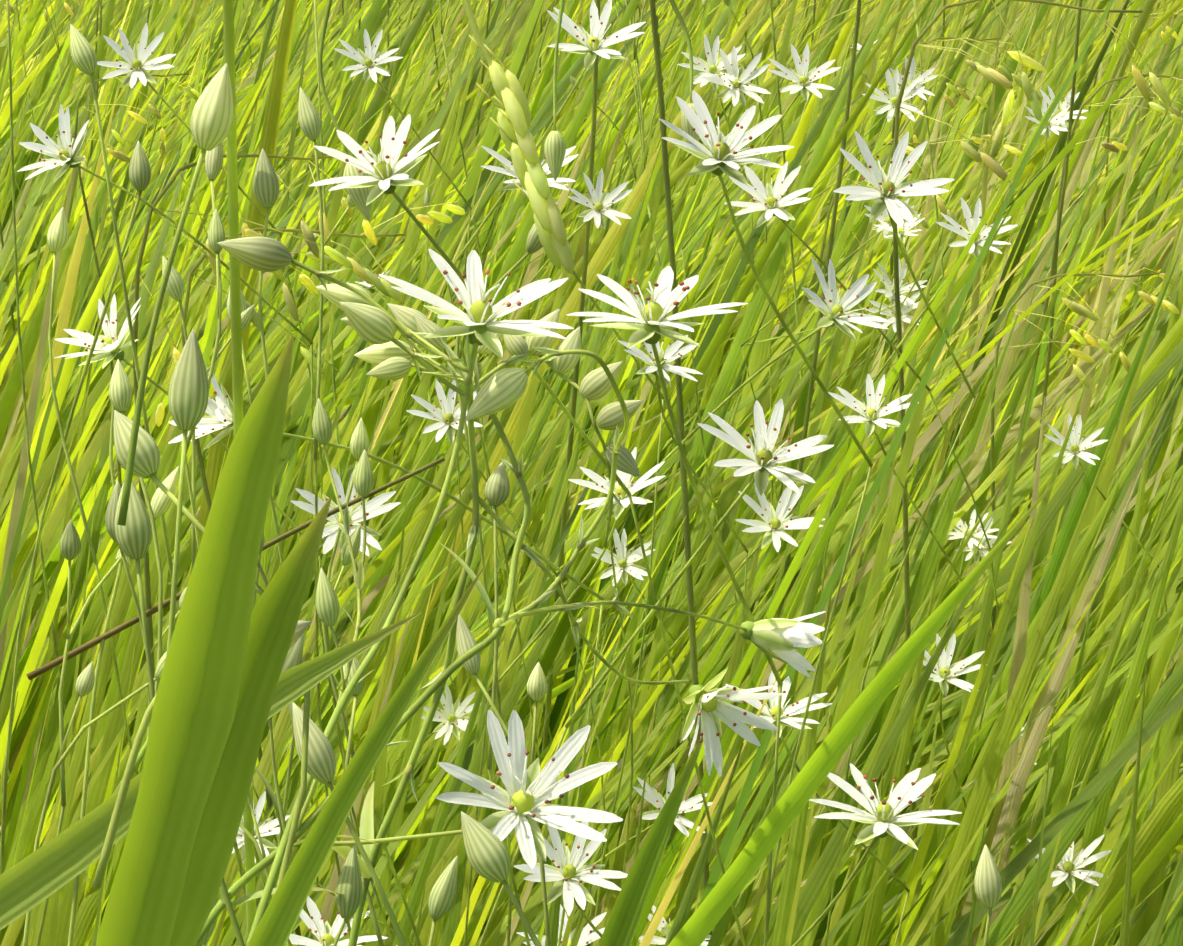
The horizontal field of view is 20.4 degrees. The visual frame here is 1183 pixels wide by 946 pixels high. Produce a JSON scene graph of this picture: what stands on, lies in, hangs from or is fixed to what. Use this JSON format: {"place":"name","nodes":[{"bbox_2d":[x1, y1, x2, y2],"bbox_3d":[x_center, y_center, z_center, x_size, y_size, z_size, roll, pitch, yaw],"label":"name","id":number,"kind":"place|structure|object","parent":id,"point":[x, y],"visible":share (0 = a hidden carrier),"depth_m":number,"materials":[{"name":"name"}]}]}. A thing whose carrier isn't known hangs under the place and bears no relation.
{"place":"outdoors","nodes":[
{"label":"outdoors","id":0,"kind":"place"},
{"bbox_2d":[68,0,825,945],"bbox_3d":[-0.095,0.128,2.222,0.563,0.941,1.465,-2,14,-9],"label":"stitchwort","id":1,"kind":"object","parent":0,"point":[528,796],"visible":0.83,"depth_m":2.03,"materials":[{"name":"white plant"}]},
{"bbox_2d":[0,0,1182,945],"bbox_3d":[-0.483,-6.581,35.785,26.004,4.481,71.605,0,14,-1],"label":"meadow grass","id":2,"kind":"structure","parent":0,"point":[1083,642],"depth_m":6.85,"materials":[{"name":"plant"}]},
{"bbox_2d":[0,0,1182,945],"bbox_3d":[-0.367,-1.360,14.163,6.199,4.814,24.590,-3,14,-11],"label":"white wildflowers","id":3,"kind":"object","parent":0,"point":[720,153],"depth_m":3.64,"materials":[{"name":"white plant"}]},
{"bbox_2d":[0,0,1182,945],"bbox_3d":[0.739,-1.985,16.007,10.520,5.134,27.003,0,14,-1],"label":"grass panicles","id":4,"kind":"object","parent":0,"point":[513,126],"depth_m":5.11,"materials":[{"name":"green plant"}]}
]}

